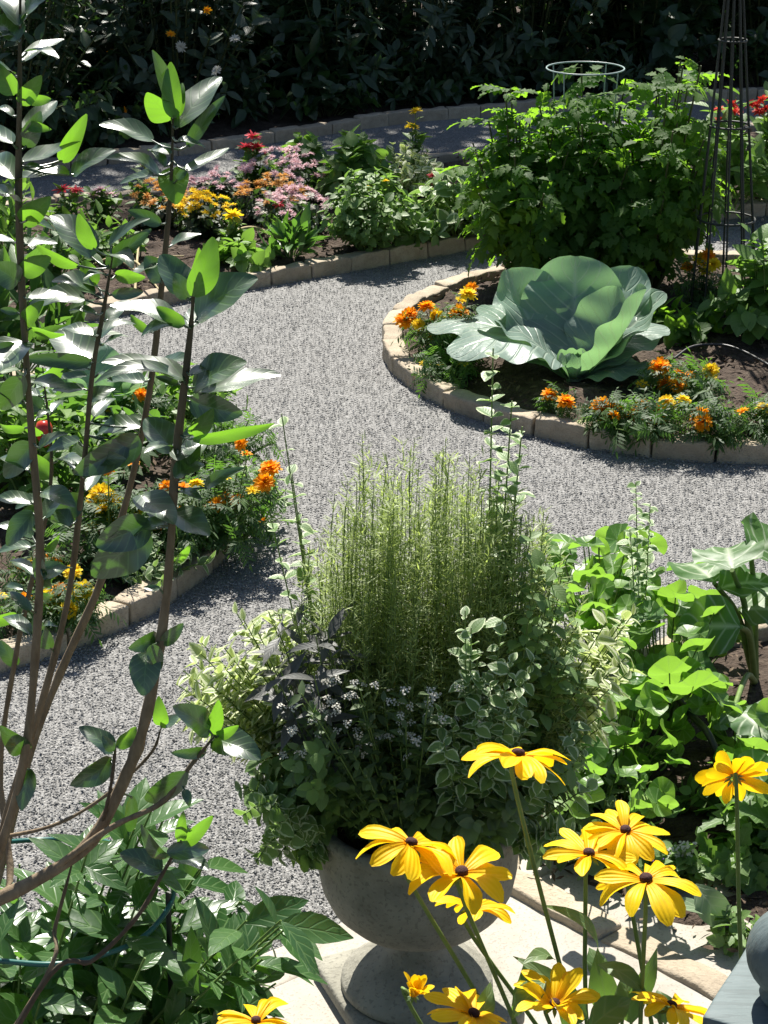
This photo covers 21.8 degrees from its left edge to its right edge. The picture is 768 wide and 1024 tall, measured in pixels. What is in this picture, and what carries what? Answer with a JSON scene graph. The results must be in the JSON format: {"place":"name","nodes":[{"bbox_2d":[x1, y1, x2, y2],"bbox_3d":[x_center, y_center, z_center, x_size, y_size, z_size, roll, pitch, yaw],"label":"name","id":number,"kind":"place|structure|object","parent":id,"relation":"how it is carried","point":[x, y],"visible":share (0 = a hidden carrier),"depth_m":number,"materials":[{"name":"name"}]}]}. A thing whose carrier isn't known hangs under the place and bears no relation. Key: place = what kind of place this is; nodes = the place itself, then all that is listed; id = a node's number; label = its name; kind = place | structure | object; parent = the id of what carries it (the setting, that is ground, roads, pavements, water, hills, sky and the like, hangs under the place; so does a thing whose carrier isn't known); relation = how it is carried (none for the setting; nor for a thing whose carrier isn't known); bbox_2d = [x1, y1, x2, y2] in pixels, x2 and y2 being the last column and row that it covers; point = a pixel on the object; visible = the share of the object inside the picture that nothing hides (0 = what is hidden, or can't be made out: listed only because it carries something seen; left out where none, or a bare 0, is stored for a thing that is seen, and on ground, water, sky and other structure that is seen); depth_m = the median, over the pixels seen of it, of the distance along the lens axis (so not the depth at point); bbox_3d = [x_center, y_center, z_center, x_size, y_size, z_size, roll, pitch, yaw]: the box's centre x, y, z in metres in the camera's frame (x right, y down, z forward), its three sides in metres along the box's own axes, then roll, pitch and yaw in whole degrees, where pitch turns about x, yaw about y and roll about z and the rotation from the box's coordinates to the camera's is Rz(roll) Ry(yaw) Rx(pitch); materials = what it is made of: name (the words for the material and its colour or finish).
{"place":"outdoors","nodes":[
{"label":"outdoors","id":0,"kind":"place"},
{"bbox_2d":[0,384,120,530],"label":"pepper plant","id":1,"kind":"object","parent":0,"point":[7,439],"visible":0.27,"depth_m":6.92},
{"bbox_2d":[0,876,197,1023],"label":"peony","id":2,"kind":"object","parent":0,"point":[107,986],"visible":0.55,"depth_m":3.36,"materials":[{"name":"plant"}]},
{"bbox_2d":[0,0,280,1023],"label":"shrub","id":3,"kind":"object","parent":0,"point":[208,288],"visible":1,"depth_m":2.79,"materials":[{"name":"green plant"}]},
{"bbox_2d":[0,777,353,1023],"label":"peony","id":4,"kind":"object","parent":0,"point":[227,952],"visible":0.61,"depth_m":3.42,"materials":[{"name":"plant"}]},
{"bbox_2d":[0,98,767,954],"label":"gravel path","id":5,"kind":"structure","parent":0,"point":[410,414],"depth_m":7.50,"materials":[{"name":"gravel"}]},
{"bbox_2d":[0,837,175,993],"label":"plant hoop","id":6,"kind":"object","parent":5,"relation":"on","point":[170,896],"visible":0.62,"depth_m":3.38,"materials":[{"name":"green metal"}]},
{"bbox_2d":[0,423,220,639],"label":"soil bed","id":7,"kind":"object","parent":5,"relation":"on","point":[148,480],"visible":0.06,"depth_m":6.81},
{"bbox_2d":[0,232,128,379],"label":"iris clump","id":8,"kind":"object","parent":7,"relation":"on","point":[57,315],"visible":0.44,"depth_m":8.31,"materials":[{"name":"green plant"}]},
{"bbox_2d":[30,564,126,646],"bbox_3d":[-0.971,0.262,6.130,0.288,0.253,0.272,12,25,28],"label":"marigold","id":9,"kind":"object","parent":7,"relation":"on","point":[82,591],"visible":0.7,"depth_m":6.10,"materials":[{"name":"green plant"}]},
{"bbox_2d":[4,380,184,494],"bbox_3d":[-1.078,-0.260,7.277,0.677,0.338,0.782,15,26,32],"label":"bedding plant","id":10,"kind":"object","parent":7,"relation":"on","point":[65,475],"visible":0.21,"depth_m":7.23,"materials":[{"name":"green plant"}]},
{"bbox_2d":[36,343,171,424],"bbox_3d":[-1.141,-0.457,7.763,0.562,0.345,0.565,10,24,22],"label":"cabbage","id":11,"kind":"object","parent":7,"relation":"on","point":[105,351],"visible":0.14,"depth_m":7.83,"materials":[{"name":"plant"}]},
{"bbox_2d":[44,457,164,586],"bbox_3d":[-0.903,0.007,6.534,0.438,0.446,0.466,19,29,39],"label":"marigold","id":12,"kind":"object","parent":7,"relation":"on","point":[103,502],"visible":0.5,"depth_m":6.50,"materials":[{"name":"green plant"}]},
{"bbox_2d":[122,530,215,586],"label":"bedding plant","id":13,"kind":"object","parent":7,"relation":"on","point":[148,569],"visible":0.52,"depth_m":6.43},
{"bbox_2d":[106,478,232,583],"bbox_3d":[-0.721,0.043,6.571,0.454,0.350,0.415,-6,23,-14],"label":"marigold","id":14,"kind":"object","parent":7,"relation":"on","point":[163,485],"visible":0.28,"depth_m":6.54,"materials":[{"name":"green plant"}]},
{"bbox_2d":[156,407,284,477],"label":"bedding plant","id":15,"kind":"object","parent":7,"relation":"on","point":[224,451],"visible":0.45,"depth_m":7.38,"materials":[{"name":"green plant"}]},
{"bbox_2d":[155,439,292,571],"bbox_3d":[-0.559,-0.022,6.653,0.519,0.442,0.465,0,22,0],"label":"marigold","id":16,"kind":"object","parent":7,"relation":"on","point":[232,513],"visible":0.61,"depth_m":6.63,"materials":[{"name":"green plant"}]},
{"bbox_2d":[112,576,176,624],"bbox_3d":[-0.765,0.298,6.403,0.091,0.135,0.244,15,28,29],"label":"edging stone","id":17,"kind":"object","parent":5,"relation":"on","point":[139,600],"visible":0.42,"depth_m":6.34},
{"bbox_2d":[0,1,765,157],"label":"soil bed","id":18,"kind":"object","parent":5,"relation":"on","point":[220,126],"visible":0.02,"depth_m":13.84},
{"bbox_2d":[0,0,144,150],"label":"border shrub","id":19,"kind":"object","parent":18,"relation":"on","point":[39,63],"visible":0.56,"depth_m":12.48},
{"bbox_2d":[49,96,140,147],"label":"border plant","id":20,"kind":"object","parent":18,"relation":"on","point":[95,133],"visible":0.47,"depth_m":12.68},
{"bbox_2d":[0,0,235,107],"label":"border shrub","id":21,"kind":"object","parent":18,"relation":"on","point":[117,97],"visible":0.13,"depth_m":13.43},
{"bbox_2d":[73,0,284,117],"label":"border shrub","id":22,"kind":"object","parent":18,"relation":"on","point":[189,55],"visible":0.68,"depth_m":13.32,"materials":[{"name":"plant"}]},
{"bbox_2d":[200,63,284,127],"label":"border plant","id":23,"kind":"object","parent":18,"relation":"on","point":[249,105],"visible":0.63,"depth_m":13.44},
{"bbox_2d":[192,0,385,91],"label":"border shrub","id":24,"kind":"object","parent":18,"relation":"on","point":[276,10],"visible":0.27,"depth_m":13.95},
{"bbox_2d":[272,68,381,121],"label":"border plant","id":25,"kind":"object","parent":18,"relation":"on","point":[327,91],"visible":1,"depth_m":13.68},
{"bbox_2d":[247,0,424,105],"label":"border shrub","id":26,"kind":"object","parent":18,"relation":"on","point":[318,45],"visible":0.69,"depth_m":13.90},
{"bbox_2d":[350,38,453,105],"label":"border plant","id":27,"kind":"object","parent":18,"relation":"on","point":[437,91],"visible":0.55,"depth_m":13.99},
{"bbox_2d":[323,0,526,97],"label":"border shrub","id":28,"kind":"object","parent":18,"relation":"on","point":[436,16],"visible":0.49,"depth_m":14.18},
{"bbox_2d":[458,40,535,100],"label":"border plant","id":29,"kind":"object","parent":18,"relation":"on","point":[512,80],"visible":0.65,"depth_m":14.28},
{"bbox_2d":[414,0,627,86],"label":"border shrub","id":30,"kind":"object","parent":18,"relation":"on","point":[538,31],"visible":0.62,"depth_m":14.49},
{"bbox_2d":[511,45,600,96],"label":"border plant","id":31,"kind":"object","parent":18,"relation":"on","point":[542,77],"visible":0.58,"depth_m":14.49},
{"bbox_2d":[568,39,656,93],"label":"border plant","id":32,"kind":"object","parent":18,"relation":"on","point":[627,73],"visible":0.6,"depth_m":14.50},
{"bbox_2d":[519,0,765,83],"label":"border shrub","id":33,"kind":"object","parent":18,"relation":"on","point":[664,33],"visible":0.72,"depth_m":14.74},
{"bbox_2d":[676,0,767,69],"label":"border shrub","id":34,"kind":"object","parent":18,"relation":"on","point":[759,22],"visible":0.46,"depth_m":15.16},
{"bbox_2d":[0,132,767,310],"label":"soil bed","id":35,"kind":"object","parent":5,"relation":"on","point":[153,244],"visible":0.09,"depth_m":10.41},
{"bbox_2d":[174,186,236,239],"bbox_3d":[-0.948,-1.579,10.562,0.347,0.293,0.340,0,22,0],"label":"chrysanthemum","id":36,"kind":"object","parent":35,"relation":"on","point":[204,220],"visible":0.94,"depth_m":10.50,"materials":[{"name":"yellow plant"}]},
{"bbox_2d":[203,227,274,272],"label":"bedding plant","id":37,"kind":"object","parent":35,"relation":"on","point":[244,255],"visible":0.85,"depth_m":9.97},
{"bbox_2d":[233,172,307,223],"bbox_3d":[-0.608,-1.714,10.873,0.423,0.298,0.383,0,22,0],"label":"chrysanthemum","id":38,"kind":"object","parent":35,"relation":"on","point":[249,210],"visible":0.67,"depth_m":10.83,"materials":[{"name":"orange plant"}]},
{"bbox_2d":[236,143,326,201],"bbox_3d":[-0.553,-1.911,11.274,0.517,0.345,0.504,12,25,28],"label":"chrysanthemum","id":39,"kind":"object","parent":35,"relation":"on","point":[302,175],"visible":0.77,"depth_m":11.20,"materials":[{"name":"pink plant"}]},
{"bbox_2d":[254,182,332,239],"bbox_3d":[-0.476,-1.596,10.595,0.424,0.289,0.463,0,22,0],"label":"chrysanthemum","id":40,"kind":"object","parent":35,"relation":"on","point":[291,203],"visible":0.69,"depth_m":10.55,"materials":[{"name":"pink plant"}]},
{"bbox_2d":[255,201,333,258],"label":"bedding plant","id":41,"kind":"object","parent":35,"relation":"on","point":[283,232],"visible":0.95,"depth_m":10.16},
{"bbox_2d":[311,124,403,201],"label":"bedding plant","id":42,"kind":"object","parent":35,"relation":"on","point":[353,153],"visible":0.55,"depth_m":11.12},
{"bbox_2d":[317,167,421,251],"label":"bedding plant","id":43,"kind":"object","parent":35,"relation":"on","point":[358,223],"visible":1,"depth_m":10.21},
{"bbox_2d":[0,127,767,952],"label":"mulch","id":44,"kind":"object","parent":35,"relation":"on","point":[668,773],"visible":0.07,"depth_m":8.05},
{"bbox_2d":[385,142,443,199],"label":"bedding plant","id":45,"kind":"object","parent":35,"relation":"on","point":[416,173],"visible":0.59,"depth_m":11.24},
{"bbox_2d":[408,168,480,240],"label":"bedding plant","id":46,"kind":"object","parent":35,"relation":"on","point":[443,194],"visible":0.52,"depth_m":10.51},
{"bbox_2d":[688,86,767,210],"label":"zinnia","id":47,"kind":"object","parent":35,"relation":"on","point":[757,150],"visible":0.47,"depth_m":11.01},
{"bbox_2d":[534,412,593,447],"bbox_3d":[0.711,-0.304,7.873,0.246,0.139,0.090,13,25,30],"label":"edging stone","id":48,"kind":"object","parent":5,"relation":"on","point":[563,429],"visible":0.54,"depth_m":7.83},
{"bbox_2d":[402,259,767,437],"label":"soil bed","id":49,"kind":"object","parent":5,"relation":"on","point":[751,376],"visible":0.27,"depth_m":8.44,"materials":[{"name":"soil"}]},
{"bbox_2d":[391,282,481,365],"bbox_3d":[0.253,-0.796,8.615,0.426,0.393,0.414,-8,24,-20],"label":"marigold","id":50,"kind":"object","parent":49,"relation":"on","point":[406,318],"visible":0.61,"depth_m":8.60,"materials":[{"name":"orange plant"}]},
{"bbox_2d":[407,339,489,397],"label":"marigold","id":51,"kind":"object","parent":49,"relation":"on","point":[455,370],"visible":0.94,"depth_m":8.32,"materials":[{"name":"green plant"}]},
{"bbox_2d":[432,84,639,277],"bbox_3d":[0.684,-1.512,9.434,0.926,0.992,0.896,-13,25,-28],"label":"tomato plant","id":52,"kind":"object","parent":49,"relation":"on","point":[492,196],"visible":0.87,"depth_m":9.26,"materials":[{"name":"plant"}]},
{"bbox_2d":[427,255,669,381],"bbox_3d":[0.698,-0.778,8.392,1.032,0.468,0.863,0,22,0],"label":"cabbage","id":53,"kind":"object","parent":49,"relation":"on","point":[570,318],"visible":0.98,"depth_m":8.41,"materials":[{"name":"green plant"}]},
{"bbox_2d":[503,64,679,267],"bbox_3d":[0.974,-1.607,9.543,1.004,1.096,0.938,0,22,0],"label":"tomato plant","id":54,"kind":"object","parent":49,"relation":"on","point":[617,164],"visible":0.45,"depth_m":9.28,"materials":[{"name":"plant"}]},
{"bbox_2d":[573,387,636,455],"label":"marigold","id":55,"kind":"object","parent":49,"relation":"on","point":[602,409],"visible":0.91,"depth_m":7.74,"materials":[{"name":"green plant"}]},
{"bbox_2d":[599,387,696,458],"bbox_3d":[1.032,-0.356,7.723,0.407,0.293,0.394,0,22,0],"label":"marigold","id":56,"kind":"object","parent":49,"relation":"on","point":[646,417],"visible":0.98,"depth_m":7.66,"materials":[{"name":"green plant"}]},
{"bbox_2d":[561,55,740,295],"bbox_3d":[1.234,-1.605,9.447,0.902,1.155,1.049,5,23,13],"label":"tomato plant","id":57,"kind":"object","parent":49,"relation":"on","point":[678,197],"visible":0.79,"depth_m":9.19,"materials":[{"name":"plant"}]},
{"bbox_2d":[627,347,733,411],"bbox_3d":[1.220,-0.520,8.126,0.414,0.277,0.430,14,26,30],"label":"marigold","id":58,"kind":"object","parent":49,"relation":"on","point":[686,379],"visible":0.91,"depth_m":8.07,"materials":[{"name":"green plant"}]},
{"bbox_2d":[651,295,722,349],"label":"climbing plant","id":59,"kind":"object","parent":49,"relation":"on","point":[685,325],"visible":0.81,"depth_m":8.81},
{"bbox_2d":[666,248,723,316],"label":"marigold","id":60,"kind":"object","parent":49,"relation":"on","point":[714,264],"visible":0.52,"depth_m":9.20,"materials":[{"name":"green plant"}]},
{"bbox_2d":[670,393,758,455],"bbox_3d":[1.259,-0.332,7.683,0.354,0.280,0.324,0,22,0],"label":"marigold","id":61,"kind":"object","parent":49,"relation":"on","point":[704,420],"visible":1,"depth_m":7.63,"materials":[{"name":"green plant"}]},
{"bbox_2d":[689,0,755,317],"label":"wire obelisk","id":62,"kind":"object","parent":49,"relation":"on","point":[729,121],"visible":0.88,"depth_m":8.96,"materials":[{"name":"metal"}]},
{"bbox_2d":[696,222,767,344],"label":"climbing plant","id":63,"kind":"object","parent":49,"relation":"on","point":[745,309],"visible":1,"depth_m":8.77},
{"bbox_2d":[541,641,767,925],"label":"soil bed","id":64,"kind":"object","parent":5,"relation":"on","point":[697,754],"visible":0.15,"depth_m":5.29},
{"bbox_2d":[526,763,672,880],"bbox_3d":[0.509,0.757,4.880,0.390,0.213,0.368,0,22,0],"label":"bedding plant","id":65,"kind":"object","parent":64,"relation":"on","point":[609,800],"visible":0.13,"depth_m":4.84,"materials":[{"name":"green plant"}]},
{"bbox_2d":[539,523,667,650],"bbox_3d":[0.638,0.243,5.864,0.382,0.422,1.195,2,22,5],"label":"nasturtium","id":66,"kind":"object","parent":64,"relation":"on","point":[597,572],"visible":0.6,"depth_m":5.80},
{"bbox_2d":[554,671,695,820],"bbox_3d":[0.607,0.600,5.073,0.387,0.356,1.043,3,22,7],"label":"nasturtium","id":67,"kind":"object","parent":64,"relation":"on","point":[636,766],"visible":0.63,"depth_m":4.99,"materials":[{"name":"plant"}]},
{"bbox_2d":[616,481,658,654],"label":"wispy sprig","id":68,"kind":"object","parent":64,"relation":"on","point":[641,567],"visible":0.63,"depth_m":5.45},
{"bbox_2d":[587,574,742,732],"bbox_3d":[0.802,0.391,5.511,0.468,0.413,1.114,2,22,4],"label":"nasturtium","id":69,"kind":"object","parent":64,"relation":"on","point":[675,661],"visible":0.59,"depth_m":5.31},
{"bbox_2d":[663,840,713,890],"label":"leafy plant","id":70,"kind":"object","parent":64,"relation":"on","point":[687,864],"visible":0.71,"depth_m":4.77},
{"bbox_2d":[648,883,732,929],"bbox_3d":[0.704,0.949,4.590,0.212,0.193,0.074,0,22,0],"label":"nicotiana","id":71,"kind":"object","parent":64,"relation":"on","point":[708,902],"visible":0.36,"depth_m":4.55,"materials":[{"name":"plant"}]},
{"bbox_2d":[666,512,767,740],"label":"squash plant","id":72,"kind":"object","parent":64,"relation":"on","point":[728,570],"visible":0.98,"depth_m":5.51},
{"bbox_2d":[693,791,767,895],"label":"bedding plant","id":73,"kind":"object","parent":64,"relation":"on","point":[753,816],"visible":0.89,"depth_m":4.78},
{"bbox_2d":[695,695,767,805],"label":"nasturtium","id":74,"kind":"object","parent":64,"relation":"on","point":[755,749],"visible":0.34,"depth_m":5.08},
{"bbox_2d":[706,906,759,956],"bbox_3d":[0.811,0.956,4.552,0.162,0.111,0.146,0,22,0],"label":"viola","id":75,"kind":"object","parent":64,"relation":"on","point":[725,938],"visible":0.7,"depth_m":4.53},
{"bbox_2d":[601,926,727,999],"bbox_3d":[0.644,1.066,4.524,0.336,0.133,0.100,20,27,41],"label":"edging stone","id":76,"kind":"object","parent":5,"relation":"on","point":[705,980],"visible":0.41,"depth_m":4.49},
{"bbox_2d":[652,434,716,462],"bbox_3d":[1.160,-0.229,7.709,0.247,0.132,0.101,3,22,11],"label":"edging stone","id":77,"kind":"object","parent":5,"relation":"on","point":[677,449],"visible":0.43,"depth_m":7.66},
{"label":"soil bed","id":78,"kind":"structure","parent":5,"relation":"on","visible":0},
{"bbox_2d":[355,824,478,994],"bbox_3d":[0.146,1.005,3.228,0.378,1.109,0.152,0,22,0],"label":"black eyed susan","id":79,"kind":"object","parent":78,"relation":"on","point":[403,848],"visible":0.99,"depth_m":3.02,"materials":[{"name":"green plant"}]},
{"bbox_2d":[408,836,517,1023],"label":"black eyed susan","id":80,"kind":"object","parent":78,"relation":"on","point":[482,872],"visible":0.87,"depth_m":3.01,"materials":[{"name":"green plant"}]},
{"bbox_2d":[424,986,506,1023],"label":"black eyed susan","id":81,"kind":"object","parent":78,"relation":"on","point":[462,1011],"visible":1,"depth_m":2.99,"materials":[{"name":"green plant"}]},
{"bbox_2d":[435,895,537,1023],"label":"black eyed susan","id":82,"kind":"object","parent":78,"relation":"on","point":[496,909],"visible":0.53,"depth_m":3.13,"materials":[{"name":"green plant"}]},
{"bbox_2d":[461,742,598,962],"bbox_3d":[0.306,0.922,3.219,0.378,1.271,0.158,0,22,0],"label":"black eyed susan","id":83,"kind":"object","parent":78,"relation":"on","point":[527,765],"visible":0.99,"depth_m":3.00,"materials":[{"name":"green plant"}]},
{"bbox_2d":[512,963,600,1023],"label":"black eyed susan","id":84,"kind":"object","parent":78,"relation":"on","point":[536,991],"visible":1,"depth_m":3.02,"materials":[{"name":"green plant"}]},
{"bbox_2d":[476,948,671,1023],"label":"coneflower foliage","id":85,"kind":"object","parent":78,"relation":"on","point":[614,1004],"visible":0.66,"depth_m":3.13,"materials":[{"name":"green plant"}]},
{"bbox_2d":[543,828,635,1023],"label":"black eyed susan","id":86,"kind":"object","parent":78,"relation":"on","point":[574,845],"visible":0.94,"depth_m":3.09,"materials":[{"name":"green plant"}]},
{"bbox_2d":[523,860,701,1023],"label":"black eyed susan","id":87,"kind":"object","parent":78,"relation":"on","point":[668,906],"visible":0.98,"depth_m":3.01,"materials":[{"name":"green plant"}]},
{"bbox_2d":[580,800,669,1023],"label":"black eyed susan","id":88,"kind":"object","parent":78,"relation":"on","point":[638,839],"visible":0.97,"depth_m":3.14,"materials":[{"name":"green plant"}]},
{"bbox_2d":[631,991,706,1023],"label":"black eyed susan","id":89,"kind":"object","parent":78,"relation":"on","point":[676,1011],"visible":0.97,"depth_m":3.01,"materials":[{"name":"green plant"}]},
{"bbox_2d":[695,751,767,958],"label":"black eyed susan","id":90,"kind":"object","parent":78,"relation":"on","point":[719,781],"visible":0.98,"depth_m":3.27,"materials":[{"name":"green plant"}]},
{"bbox_2d":[702,911,767,1023],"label":"newel post","id":91,"kind":"object","parent":78,"relation":"on","point":[741,996],"visible":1,"depth_m":2.73,"materials":[{"name":"paint"}]},
{"label":"ground","id":92,"kind":"structure","parent":0,"visible":0},
{"bbox_2d":[254,846,558,989],"bbox_3d":[0.030,1.003,4.718,1.503,0.114,0.131,-15,27,-33],"label":"concrete landing","id":93,"kind":"object","parent":92,"relation":"on","point":[357,941],"visible":0.04,"depth_m":4.59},
{"bbox_2d":[267,860,751,1023],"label":"concrete landing","id":94,"kind":"object","parent":92,"relation":"on","point":[524,933],"visible":0.23,"depth_m":4.56,"materials":[{"name":"concrete"}]},
{"bbox_2d":[315,827,524,1023],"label":"garden urn","id":95,"kind":"object","parent":94,"relation":"on","point":[380,910],"visible":0.54,"depth_m":4.17,"materials":[{"name":"stone"}]},
{"bbox_2d":[175,602,308,776],"bbox_3d":[-0.262,0.396,4.230,0.366,0.504,0.368,0,22,0],"label":"variegated shrub","id":96,"kind":"object","parent":95,"relation":"on","point":[253,718],"visible":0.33,"depth_m":4.14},
{"bbox_2d":[233,768,329,872],"bbox_3d":[-0.204,0.654,4.021,0.205,0.239,0.239,0,22,0],"label":"variegated mint","id":97,"kind":"object","parent":95,"relation":"in","point":[294,832],"visible":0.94,"depth_m":3.97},
{"bbox_2d":[243,737,346,872],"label":"trailing plant","id":98,"kind":"object","parent":95,"relation":"in","point":[316,787],"visible":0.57,"depth_m":3.98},
{"bbox_2d":[267,414,327,682],"bbox_3d":[-0.169,0.206,4.166,0.138,0.901,0.160,-4,22,-9],"label":"wispy sprig","id":99,"kind":"object","parent":95,"relation":"in","point":[291,469],"visible":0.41,"depth_m":4.08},
{"bbox_2d":[244,601,380,841],"bbox_3d":[-0.150,0.448,4.005,0.259,0.575,0.342,7,23,17],"label":"purple sage","id":100,"kind":"object","parent":95,"relation":"in","point":[288,675],"visible":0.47,"depth_m":3.92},
{"bbox_2d":[277,675,487,859],"bbox_3d":[0.008,0.513,3.934,0.436,0.509,0.292,0,22,0],"label":"sweet alyssum","id":101,"kind":"object","parent":95,"relation":"on","point":[362,806],"visible":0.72,"depth_m":3.90,"materials":[{"name":"green plant"}]},
{"bbox_2d":[270,429,590,830],"bbox_3d":[0.094,0.251,4.094,0.660,0.909,0.545,0,22,0],"label":"rosemary","id":102,"kind":"object","parent":95,"relation":"in","point":[393,646],"visible":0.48,"depth_m":3.96,"materials":[{"name":"plant"}]},
{"bbox_2d":[399,768,528,858],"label":"trailing plant","id":103,"kind":"object","parent":95,"relation":"in","point":[472,829],"visible":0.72,"depth_m":3.93,"materials":[{"name":"green plant"}]},
{"bbox_2d":[425,606,540,843],"bbox_3d":[0.188,0.461,3.882,0.219,0.642,0.216,0,22,0],"label":"variegated mint","id":104,"kind":"object","parent":95,"relation":"in","point":[493,775],"visible":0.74,"depth_m":3.82,"materials":[{"name":"plant"}]},
{"bbox_2d":[469,348,535,687],"bbox_3d":[0.234,0.165,4.069,0.150,1.049,0.121,0,22,0],"label":"variegated mint","id":105,"kind":"object","parent":95,"relation":"in","point":[512,467],"visible":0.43,"depth_m":3.95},
{"bbox_2d":[499,517,599,815],"bbox_3d":[0.318,0.332,4.096,0.243,0.722,0.490,0,22,0],"label":"green mint","id":106,"kind":"object","parent":95,"relation":"in","point":[536,560],"visible":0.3,"depth_m":3.97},
{"bbox_2d":[505,721,597,860],"bbox_3d":[0.305,0.580,4.136,0.275,0.370,0.399,0,22,0],"label":"variegated mint","id":107,"kind":"object","parent":95,"relation":"in","point":[545,831],"visible":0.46,"depth_m":4.06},
{"bbox_2d":[539,603,645,755],"bbox_3d":[0.414,0.378,4.254,0.277,0.519,0.422,11,24,25],"label":"variegated shrub","id":108,"kind":"object","parent":95,"relation":"on","point":[594,661],"visible":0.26,"depth_m":4.17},
{"bbox_2d":[511,869,621,939],"bbox_3d":[0.404,0.970,4.733,0.339,0.140,0.095,22,29,40],"label":"edging stone","id":109,"kind":"object","parent":92,"relation":"on","point":[525,889],"visible":0.33,"depth_m":4.70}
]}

